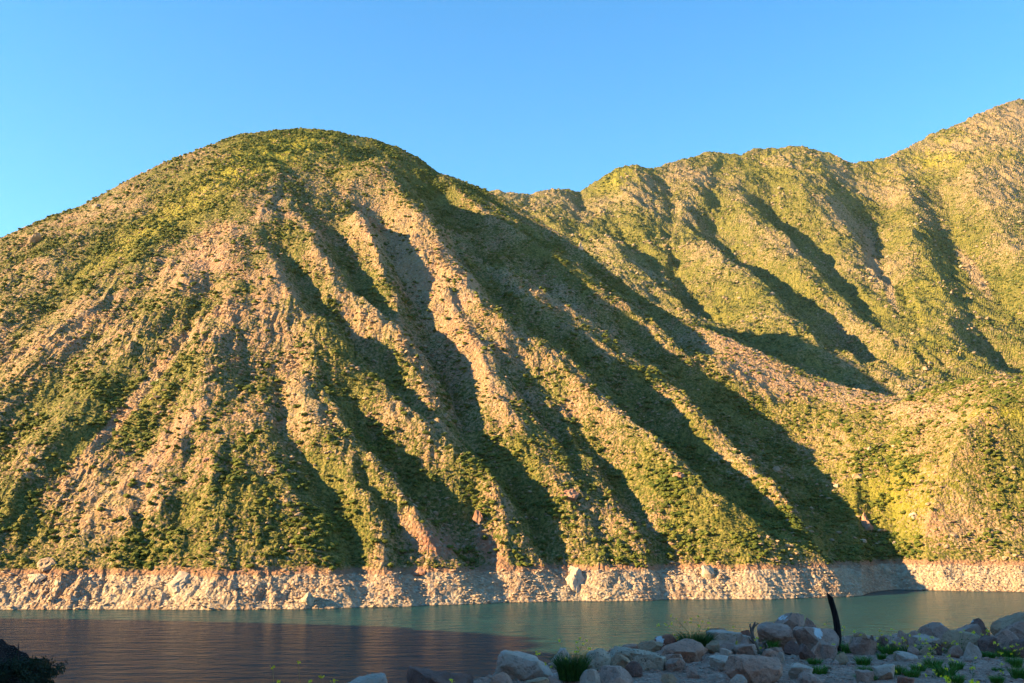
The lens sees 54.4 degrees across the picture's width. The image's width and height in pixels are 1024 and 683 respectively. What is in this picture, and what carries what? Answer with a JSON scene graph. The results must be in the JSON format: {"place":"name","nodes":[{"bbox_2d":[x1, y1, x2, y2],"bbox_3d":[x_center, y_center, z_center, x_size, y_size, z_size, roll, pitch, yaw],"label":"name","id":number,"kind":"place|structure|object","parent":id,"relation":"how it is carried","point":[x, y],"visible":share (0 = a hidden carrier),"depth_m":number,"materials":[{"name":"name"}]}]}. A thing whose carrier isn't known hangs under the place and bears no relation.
{"place":"outdoors","nodes":[
{"label":"outdoors","id":0,"kind":"place"},
{"bbox_2d":[0,129,1023,610],"bbox_3d":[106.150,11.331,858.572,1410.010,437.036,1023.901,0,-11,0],"label":"mountain","id":1,"kind":"structure","parent":0,"point":[632,389],"depth_m":496.50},
{"bbox_2d":[27,232,41,242],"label":"rock outcrop","id":2,"kind":"object","parent":1,"relation":"on","point":[35,237],"visible":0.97,"depth_m":678.72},
{"bbox_2d":[28,573,46,582],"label":"rock outcrop","id":3,"kind":"object","parent":1,"relation":"on","point":[35,578],"visible":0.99,"depth_m":364.96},
{"bbox_2d":[37,557,56,571],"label":"rock outcrop","id":4,"kind":"object","parent":1,"relation":"on","point":[44,564],"visible":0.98,"depth_m":370.93,"materials":[{"name":"stone"}]},
{"bbox_2d":[168,571,189,595],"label":"rock outcrop","id":5,"kind":"object","parent":1,"relation":"on","point":[178,582],"visible":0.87,"depth_m":362.06,"materials":[{"name":"stone"}]},
{"bbox_2d":[301,591,314,605],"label":"rock outcrop","id":6,"kind":"object","parent":1,"relation":"on","point":[308,598],"visible":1,"depth_m":356.60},
{"bbox_2d":[412,568,425,575],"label":"rock outcrop","id":7,"kind":"object","parent":1,"relation":"on","point":[419,572],"visible":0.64,"depth_m":386.62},
{"bbox_2d":[472,510,482,523],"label":"boulder","id":8,"kind":"object","parent":1,"relation":"on","point":[477,517],"visible":0.95,"depth_m":423.90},
{"bbox_2d":[0,127,1023,571],"bbox_3d":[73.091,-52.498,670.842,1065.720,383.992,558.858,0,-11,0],"label":"shrub cover","id":9,"kind":"object","parent":1,"relation":"on","point":[322,517],"visible":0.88,"depth_m":524.46,"materials":[{"name":"green plant"}]},
{"bbox_2d":[0,130,1023,570],"bbox_3d":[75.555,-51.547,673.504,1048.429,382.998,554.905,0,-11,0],"label":"slope stones","id":10,"kind":"object","parent":1,"relation":"on","point":[270,470],"visible":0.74,"depth_m":548.95,"materials":[{"name":"stone"}]},
{"bbox_2d":[0,563,1023,609],"bbox_3d":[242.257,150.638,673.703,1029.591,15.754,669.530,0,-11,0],"label":"shore rubble","id":11,"kind":"object","parent":1,"relation":"on","point":[513,593],"visible":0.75,"depth_m":393.82,"materials":[{"name":"stone"}]},
{"bbox_2d":[560,488,578,500],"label":"rock outcrop","id":12,"kind":"object","parent":1,"relation":"on","point":[572,494],"visible":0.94,"depth_m":447.55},
{"bbox_2d":[565,565,583,592],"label":"rock outcrop","id":13,"kind":"object","parent":1,"relation":"on","point":[574,579],"visible":1,"depth_m":404.09,"materials":[{"name":"stone"}]},
{"bbox_2d":[701,565,713,578],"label":"rock outcrop","id":14,"kind":"object","parent":1,"relation":"on","point":[707,571],"visible":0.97,"depth_m":414.56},
{"bbox_2d":[861,512,873,531],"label":"rock outcrop","id":15,"kind":"object","parent":1,"relation":"on","point":[866,524],"visible":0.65,"depth_m":510.00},
{"bbox_2d":[0,590,1023,682],"bbox_3d":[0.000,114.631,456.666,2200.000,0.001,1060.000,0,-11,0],"label":"lake water","id":16,"kind":"structure","parent":0,"point":[348,645],"depth_m":280.36,"materials":[{"name":"liquid"}]},
{"bbox_2d":[0,0,1023,237],"label":"sky","id":17,"kind":"structure","parent":0,"point":[517,96],"materials":[{"name":"blue"}]},
{"bbox_2d":[473,633,1023,682],"bbox_3d":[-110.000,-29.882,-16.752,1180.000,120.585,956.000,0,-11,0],"label":"lake bank","id":18,"kind":"structure","parent":0,"point":[717,676],"depth_m":17.63,"materials":[{"name":"stone"}]},
{"bbox_2d":[0,639,46,682],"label":"rock outcrop","id":19,"kind":"object","parent":18,"relation":"on","point":[5,648],"visible":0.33,"depth_m":15.08,"materials":[{"name":"stone"}]},
{"bbox_2d":[0,651,67,682],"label":"dark bush","id":20,"kind":"object","parent":19,"relation":"on","point":[15,668],"visible":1,"depth_m":13.98,"materials":[{"name":"green plant"}]},
{"bbox_2d":[349,673,387,682],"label":"boulder","id":21,"kind":"object","parent":18,"relation":"on","point":[375,678],"visible":1,"depth_m":16.01,"materials":[{"name":"stone"}]},
{"bbox_2d":[407,666,473,682],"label":"boulder","id":22,"kind":"object","parent":18,"relation":"on","point":[418,675],"visible":1,"depth_m":15.57,"materials":[{"name":"stone"}]},
{"bbox_2d":[489,672,512,682],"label":"boulder","id":23,"kind":"object","parent":18,"relation":"on","point":[501,677],"visible":1,"depth_m":15.75,"materials":[{"name":"grey stone"}]},
{"bbox_2d":[493,650,553,680],"bbox_3d":[0.195,5.597,17.149,1.049,0.560,0.826,0,-11,0],"label":"boulder","id":24,"kind":"object","parent":18,"relation":"on","point":[518,665],"visible":0.76,"depth_m":16.84,"materials":[{"name":"stone"}]},
{"bbox_2d":[526,677,549,682],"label":"boulder","id":25,"kind":"object","parent":18,"relation":"on","point":[541,680],"visible":1,"depth_m":15.54,"materials":[{"name":"beige stone"}]},
{"bbox_2d":[550,648,571,668],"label":"boulder","id":26,"kind":"object","parent":18,"relation":"on","point":[561,650],"visible":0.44,"depth_m":18.21,"materials":[{"name":"stone"}]},
{"bbox_2d":[535,637,594,680],"bbox_3d":[0.973,5.284,16.619,0.913,0.687,0.866,-8,-14,38],"label":"flowering bush","id":27,"kind":"object","parent":18,"relation":"on","point":[573,670],"visible":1,"depth_m":16.45,"materials":[{"name":"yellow plant"}]},
{"bbox_2d":[580,669,600,682],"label":"boulder","id":28,"kind":"object","parent":18,"relation":"on","point":[589,676],"visible":1,"depth_m":16.01,"materials":[{"name":"stone"}]},
{"bbox_2d":[585,648,610,670],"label":"boulder","id":29,"kind":"object","parent":18,"relation":"on","point":[601,657],"visible":0.59,"depth_m":17.85,"materials":[{"name":"stone"}]},
{"bbox_2d":[600,665,632,682],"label":"boulder","id":30,"kind":"object","parent":18,"relation":"on","point":[608,672],"visible":0.88,"depth_m":16.27,"materials":[{"name":"grey stone"}]},
{"bbox_2d":[605,677,629,682],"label":"boulder","id":31,"kind":"object","parent":18,"relation":"on","point":[618,680],"visible":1,"depth_m":15.38,"materials":[{"name":"grey stone"}]},
{"bbox_2d":[610,654,630,667],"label":"boulder","id":32,"kind":"object","parent":18,"relation":"on","point":[620,660],"visible":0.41,"depth_m":17.40,"materials":[{"name":"beige stone"}]},
{"bbox_2d":[610,646,653,660],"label":"boulder","id":33,"kind":"object","parent":18,"relation":"on","point":[630,654],"visible":0.41,"depth_m":18.42,"materials":[{"name":"stone"}]},
{"bbox_2d":[625,661,642,676],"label":"boulder","id":34,"kind":"object","parent":18,"relation":"on","point":[633,668],"visible":0.75,"depth_m":16.97,"materials":[{"name":"stone"}]},
{"bbox_2d":[631,653,665,670],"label":"boulder","id":35,"kind":"object","parent":18,"relation":"on","point":[655,661],"visible":0.66,"depth_m":17.83,"materials":[{"name":"stone"}]},
{"bbox_2d":[637,641,662,652],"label":"boulder","id":36,"kind":"object","parent":18,"relation":"on","point":[653,646],"visible":0.62,"depth_m":19.84,"materials":[{"name":"beige stone"}]},
{"bbox_2d":[654,634,676,649],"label":"boulder","id":37,"kind":"object","parent":18,"relation":"on","point":[666,639],"visible":0.54,"depth_m":20.58,"materials":[{"name":"red stone"}]},
{"bbox_2d":[661,674,676,682],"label":"boulder","id":38,"kind":"object","parent":18,"relation":"on","point":[668,678],"visible":1,"depth_m":16.29,"materials":[{"name":"beige stone"}]},
{"bbox_2d":[664,654,682,660],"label":"boulder","id":39,"kind":"object","parent":18,"relation":"on","point":[669,656],"visible":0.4,"depth_m":18.51,"materials":[{"name":"grey stone"}]},
{"bbox_2d":[665,658,685,670],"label":"boulder","id":40,"kind":"object","parent":18,"relation":"on","point":[673,664],"visible":0.93,"depth_m":17.77,"materials":[{"name":"grey stone"}]},
{"bbox_2d":[661,638,707,662],"bbox_3d":[3.373,6.040,19.346,0.897,0.507,0.687,7,-13,-34],"label":"boulder","id":41,"kind":"object","parent":18,"relation":"on","point":[689,650],"visible":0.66,"depth_m":19.16,"materials":[{"name":"grey stone"}]},
{"bbox_2d":[658,615,719,646],"bbox_3d":[3.772,6.024,20.652,1.169,0.718,1.196,-10,-15,43],"label":"flowering bush","id":42,"kind":"object","parent":18,"relation":"on","point":[703,640],"visible":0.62,"depth_m":20.59,"materials":[{"name":"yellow plant"}]},
{"bbox_2d":[686,664,699,678],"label":"boulder","id":43,"kind":"object","parent":18,"relation":"on","point":[691,671],"visible":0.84,"depth_m":17.14,"materials":[{"name":"grey stone"}]},
{"bbox_2d":[705,640,719,652],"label":"boulder","id":44,"kind":"object","parent":18,"relation":"on","point":[713,646],"visible":0.79,"depth_m":20.11,"materials":[{"name":"beige stone"}]},
{"bbox_2d":[709,655,727,670],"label":"boulder","id":45,"kind":"object","parent":18,"relation":"on","point":[717,662],"visible":0.59,"depth_m":17.87,"materials":[{"name":"stone"}]},
{"bbox_2d":[706,629,742,645],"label":"boulder","id":46,"kind":"object","parent":18,"relation":"on","point":[724,636],"visible":0.41,"depth_m":20.85,"materials":[{"name":"stone"}]},
{"bbox_2d":[719,648,731,655],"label":"boulder","id":47,"kind":"object","parent":18,"relation":"on","point":[724,651],"visible":0.46,"depth_m":19.24,"materials":[{"name":"stone"}]},
{"bbox_2d":[719,643,735,653],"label":"boulder","id":48,"kind":"object","parent":18,"relation":"on","point":[728,646],"visible":0.42,"depth_m":19.86,"materials":[{"name":"grey stone"}]},
{"bbox_2d":[729,674,746,682],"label":"boulder","id":49,"kind":"object","parent":18,"relation":"on","point":[738,678],"visible":1,"depth_m":16.27,"materials":[{"name":"stone"}]},
{"bbox_2d":[733,644,757,655],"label":"boulder","id":50,"kind":"object","parent":18,"relation":"on","point":[746,649],"visible":0.65,"depth_m":19.50,"materials":[{"name":"grey stone"}]},
{"bbox_2d":[474,635,1023,682],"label":"bank pebbles","id":51,"kind":"object","parent":18,"relation":"on","point":[987,673],"visible":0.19,"depth_m":17.79,"materials":[{"name":"stone"}]},
{"bbox_2d":[724,654,782,682],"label":"boulder","id":52,"kind":"object","parent":18,"relation":"on","point":[756,669],"visible":0.94,"depth_m":16.61,"materials":[{"name":"grey stone"}]},
{"bbox_2d":[748,622,767,654],"bbox_3d":[4.902,5.916,19.846,0.434,0.638,0.125,1,-11,-6],"label":"dead branch","id":53,"kind":"object","parent":18,"relation":"on","point":[755,641],"visible":0.88,"depth_m":19.83,"materials":[{"name":"brown wood"}]},
{"bbox_2d":[761,648,778,656],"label":"boulder","id":54,"kind":"object","parent":18,"relation":"on","point":[767,652],"visible":0.48,"depth_m":19.21,"materials":[{"name":"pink stone"}]},
{"bbox_2d":[517,635,1023,682],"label":"bank stones","id":55,"kind":"object","parent":18,"relation":"on","point":[829,661],"visible":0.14,"depth_m":18.38,"materials":[{"name":"stone"}]},
{"bbox_2d":[764,639,781,648],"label":"grass tuft","id":56,"kind":"object","parent":18,"relation":"on","point":[773,644],"visible":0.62,"depth_m":20.56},
{"bbox_2d":[757,622,794,650],"bbox_3d":[5.505,6.225,20.936,0.770,0.627,0.648,0,-11,0],"label":"boulder","id":57,"kind":"object","parent":18,"relation":"on","point":[770,631],"visible":0.77,"depth_m":20.73,"materials":[{"name":"grey stone"}]},
{"bbox_2d":[775,613,804,640],"bbox_3d":[6.183,6.435,22.187,0.704,0.785,0.559,0,-11,0],"label":"boulder","id":58,"kind":"object","parent":18,"relation":"on","point":[791,620],"visible":0.48,"depth_m":22.09,"materials":[{"name":"grey stone"}]},
{"bbox_2d":[784,640,798,654],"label":"boulder","id":59,"kind":"object","parent":18,"relation":"on","point":[791,647],"visible":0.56,"depth_m":20.13,"materials":[{"name":"stone"}]},
{"bbox_2d":[788,663,812,678],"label":"boulder","id":60,"kind":"object","parent":18,"relation":"on","point":[795,670],"visible":0.68,"depth_m":17.04,"materials":[{"name":"stone"}]},
{"bbox_2d":[607,633,993,652],"bbox_3d":[7.608,6.799,21.995,11.763,0.589,4.386,0,-11,0],"label":"bank rubble","id":61,"kind":"object","parent":18,"relation":"on","point":[633,646],"visible":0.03,"depth_m":20.80,"materials":[{"name":"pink stone"}]},
{"bbox_2d":[798,644,815,659],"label":"boulder","id":62,"kind":"object","parent":18,"relation":"on","point":[805,652],"visible":0.79,"depth_m":19.40,"materials":[{"name":"stone"}]},
{"bbox_2d":[796,671,824,682],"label":"boulder","id":63,"kind":"object","parent":18,"relation":"on","point":[805,677],"visible":1,"depth_m":16.17,"materials":[{"name":"grey stone"}]},
{"bbox_2d":[804,617,816,627],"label":"boulder","id":64,"kind":"object","parent":18,"relation":"on","point":[808,622],"visible":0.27,"depth_m":21.30,"materials":[{"name":"grey stone"}]},
{"bbox_2d":[792,626,838,649],"bbox_3d":[6.363,6.266,20.856,0.922,0.589,0.675,-5,-12,24],"label":"boulder","id":65,"kind":"object","parent":18,"relation":"on","point":[809,637],"visible":0.68,"depth_m":20.70,"materials":[{"name":"grey stone"}]},
{"bbox_2d":[811,641,821,658],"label":"boulder","id":66,"kind":"object","parent":18,"relation":"on","point":[815,649],"visible":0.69,"depth_m":19.66,"materials":[{"name":"grey stone"}]},
{"bbox_2d":[810,664,830,674],"bbox_3d":[5.437,5.815,17.652,0.513,0.182,0.508,3,-11,-16],"label":"grass tuft","id":67,"kind":"object","parent":18,"relation":"on","point":[823,669],"visible":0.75,"depth_m":17.58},
{"bbox_2d":[820,644,836,659],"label":"boulder","id":68,"kind":"object","parent":18,"relation":"on","point":[827,651],"visible":0.85,"depth_m":19.53,"materials":[{"name":"grey stone"}]},
{"bbox_2d":[827,593,840,651],"bbox_3d":[6.850,5.980,21.156,0.256,1.248,0.160,0,-11,0],"label":"wooden post","id":69,"kind":"object","parent":18,"relation":"on","point":[836,623],"visible":0.77,"depth_m":21.13,"materials":[{"name":"brown wood"}]},
{"bbox_2d":[834,652,847,664],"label":"boulder","id":70,"kind":"object","parent":18,"relation":"on","point":[842,658],"visible":0.74,"depth_m":18.93,"materials":[{"name":"beige stone"}]},
{"bbox_2d":[839,642,851,652],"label":"grass tuft","id":71,"kind":"object","parent":18,"relation":"on","point":[845,648],"visible":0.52,"depth_m":20.63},
{"bbox_2d":[849,637,876,654],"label":"boulder","id":72,"kind":"object","parent":18,"relation":"on","point":[862,646],"visible":0.81,"depth_m":20.24,"materials":[{"name":"grey stone"}]},
{"bbox_2d":[852,655,873,665],"bbox_3d":[6.608,5.999,18.757,0.488,0.177,0.512,-7,-13,32],"label":"grass tuft","id":73,"kind":"object","parent":18,"relation":"on","point":[861,662],"visible":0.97,"depth_m":18.70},
{"bbox_2d":[855,669,873,682],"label":"boulder","id":74,"kind":"object","parent":18,"relation":"on","point":[865,676],"visible":0.99,"depth_m":16.58,"materials":[{"name":"grey stone"}]},
{"bbox_2d":[876,636,888,648],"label":"boulder","id":75,"kind":"object","parent":18,"relation":"on","point":[883,641],"visible":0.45,"depth_m":21.21,"materials":[{"name":"stone"}]},
{"bbox_2d":[872,664,894,679],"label":"boulder","id":76,"kind":"object","parent":18,"relation":"on","point":[881,672],"visible":0.79,"depth_m":16.77,"materials":[{"name":"stone"}]},
{"bbox_2d":[876,644,902,654],"bbox_3d":[7.734,6.326,20.487,0.743,0.193,0.714,7,-13,-33],"label":"grass tuft","id":77,"kind":"object","parent":18,"relation":"on","point":[883,650],"visible":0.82,"depth_m":20.42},
{"bbox_2d":[886,637,906,649],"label":"boulder","id":78,"kind":"object","parent":18,"relation":"on","point":[897,640],"visible":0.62,"depth_m":20.71,"materials":[{"name":"grey stone"}]},
{"bbox_2d":[897,630,908,645],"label":"boulder","id":79,"kind":"object","parent":18,"relation":"on","point":[901,634],"visible":0.43,"depth_m":21.82,"materials":[{"name":"grey stone"}]},
{"bbox_2d":[893,651,917,661],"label":"boulder","id":80,"kind":"object","parent":18,"relation":"on","point":[902,656],"visible":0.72,"depth_m":19.16,"materials":[{"name":"stone"}]},
{"bbox_2d":[897,676,913,682],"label":"boulder","id":81,"kind":"object","parent":18,"relation":"on","point":[904,679],"visible":1,"depth_m":16.03,"materials":[{"name":"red stone"}]},
{"bbox_2d":[900,669,922,677],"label":"grass tuft","id":82,"kind":"object","parent":18,"relation":"on","point":[911,672],"visible":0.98,"depth_m":17.11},
{"bbox_2d":[907,630,918,645],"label":"boulder","id":83,"kind":"object","parent":18,"relation":"on","point":[910,639],"visible":0.39,"depth_m":21.56,"materials":[{"name":"grey stone"}]},
{"bbox_2d":[907,645,918,654],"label":"boulder","id":84,"kind":"object","parent":18,"relation":"on","point":[912,650],"visible":0.57,"depth_m":19.82,"materials":[{"name":"grey stone"}]},
{"bbox_2d":[907,663,928,670],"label":"grass tuft","id":85,"kind":"object","parent":18,"relation":"on","point":[913,667],"visible":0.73,"depth_m":17.80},
{"bbox_2d":[912,634,942,651],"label":"boulder","id":86,"kind":"object","parent":18,"relation":"on","point":[916,640],"visible":0.38,"depth_m":20.85,"materials":[{"name":"stone"}]},
{"bbox_2d":[918,644,936,654],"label":"boulder","id":87,"kind":"object","parent":18,"relation":"on","point":[924,650],"visible":0.68,"depth_m":20.04,"materials":[{"name":"beige stone"}]},
{"bbox_2d":[918,658,945,668],"bbox_3d":[7.737,5.915,18.323,0.570,0.189,0.584,-5,-12,24],"label":"grass tuft","id":88,"kind":"object","parent":18,"relation":"on","point":[938,662],"visible":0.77,"depth_m":18.29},
{"bbox_2d":[917,622,948,638],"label":"boulder","id":89,"kind":"object","parent":18,"relation":"on","point":[937,629],"visible":0.37,"depth_m":21.90,"materials":[{"name":"grey stone"}]},
{"bbox_2d":[926,642,942,654],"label":"boulder","id":90,"kind":"object","parent":18,"relation":"on","point":[938,650],"visible":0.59,"depth_m":20.11,"materials":[{"name":"stone"}]},
{"bbox_2d":[928,664,958,676],"bbox_3d":[7.481,5.673,17.187,0.624,0.221,0.688,7,-13,-32],"label":"grass tuft","id":91,"kind":"object","parent":18,"relation":"on","point":[940,671],"visible":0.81,"depth_m":17.12,"materials":[{"name":"plant"}]},
{"bbox_2d":[949,645,963,657],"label":"boulder","id":92,"kind":"object","parent":18,"relation":"on","point":[956,651],"visible":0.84,"depth_m":19.71,"materials":[{"name":"grey stone"}]},
{"bbox_2d":[947,660,966,669],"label":"grass tuft","id":93,"kind":"object","parent":18,"relation":"on","point":[958,664],"visible":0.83,"depth_m":17.86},
{"bbox_2d":[947,672,969,682],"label":"grass tuft","id":94,"kind":"object","parent":18,"relation":"on","point":[961,679],"visible":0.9,"depth_m":16.41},
{"bbox_2d":[940,630,979,649],"bbox_3d":[9.400,6.318,20.876,0.892,0.521,0.531,0,-11,0],"label":"boulder","id":95,"kind":"object","parent":18,"relation":"on","point":[949,637],"visible":0.62,"depth_m":20.77,"materials":[{"name":"beige stone"}]},
{"bbox_2d":[956,624,981,636],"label":"boulder","id":96,"kind":"object","parent":18,"relation":"on","point":[976,628],"visible":0.29,"depth_m":21.85,"materials":[{"name":"grey stone"}]},
{"bbox_2d":[963,642,981,658],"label":"boulder","id":97,"kind":"object","parent":18,"relation":"on","point":[971,651],"visible":0.84,"depth_m":19.54,"materials":[{"name":"stone"}]},
{"bbox_2d":[970,618,989,635],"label":"boulder","id":98,"kind":"object","parent":18,"relation":"on","point":[980,622],"visible":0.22,"depth_m":22.71,"materials":[{"name":"stone"}]},
{"bbox_2d":[977,635,1000,656],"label":"boulder","id":99,"kind":"object","parent":18,"relation":"on","point":[985,643],"visible":0.47,"depth_m":20.13,"materials":[{"name":"stone"}]},
{"bbox_2d":[986,674,1005,682],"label":"grass tuft","id":100,"kind":"object","parent":18,"relation":"on","point":[998,679],"visible":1,"depth_m":16.54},
{"bbox_2d":[994,629,1018,655],"bbox_3d":[10.045,6.144,20.163,0.550,0.618,0.437,0,-11,0],"label":"boulder","id":101,"kind":"object","parent":18,"relation":"on","point":[1004,637],"visible":0.46,"depth_m":20.12,"materials":[{"name":"grey stone"}]},
{"bbox_2d":[990,612,1023,635],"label":"boulder","id":102,"kind":"object","parent":18,"relation":"on","point":[998,625],"visible":0.38,"depth_m":21.74,"materials":[{"name":"beige stone"}]},
{"bbox_2d":[1002,655,1023,667],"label":"grass tuft","id":103,"kind":"object","parent":18,"relation":"on","point":[1013,662],"visible":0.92,"depth_m":18.27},
{"bbox_2d":[1004,621,1023,638],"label":"boulder","id":104,"kind":"object","parent":18,"relation":"on","point":[1017,628],"visible":0.34,"depth_m":20.75,"materials":[{"name":"grey stone"}]},
{"bbox_2d":[1005,665,1023,678],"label":"grass tuft","id":105,"kind":"object","parent":18,"relation":"on","point":[1016,674],"visible":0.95,"depth_m":17.00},
{"bbox_2d":[1009,638,1023,657],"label":"boulder","id":106,"kind":"object","parent":18,"relation":"on","point":[1013,642],"visible":0.76,"depth_m":19.58,"materials":[{"name":"stone"}]},
{"bbox_2d":[489,99,1023,397],"bbox_3d":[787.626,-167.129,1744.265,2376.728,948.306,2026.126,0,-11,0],"label":"mountain range","id":107,"kind":"structure","parent":0,"point":[723,238],"depth_m":1458.07,"materials":[{"name":"plant"}]},
{"bbox_2d":[490,98,1023,394],"bbox_3d":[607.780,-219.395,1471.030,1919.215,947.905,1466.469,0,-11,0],"label":"shrub cover","id":108,"kind":"object","parent":107,"relation":"on","point":[872,389],"visible":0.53,"depth_m":1429.36,"materials":[{"name":"green plant"}]},
{"bbox_2d":[495,99,1023,389],"bbox_3d":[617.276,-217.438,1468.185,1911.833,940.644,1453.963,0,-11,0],"label":"slope stones","id":109,"kind":"object","parent":107,"relation":"on","point":[835,313],"visible":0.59,"depth_m":1461.64,"materials":[{"name":"stone"}]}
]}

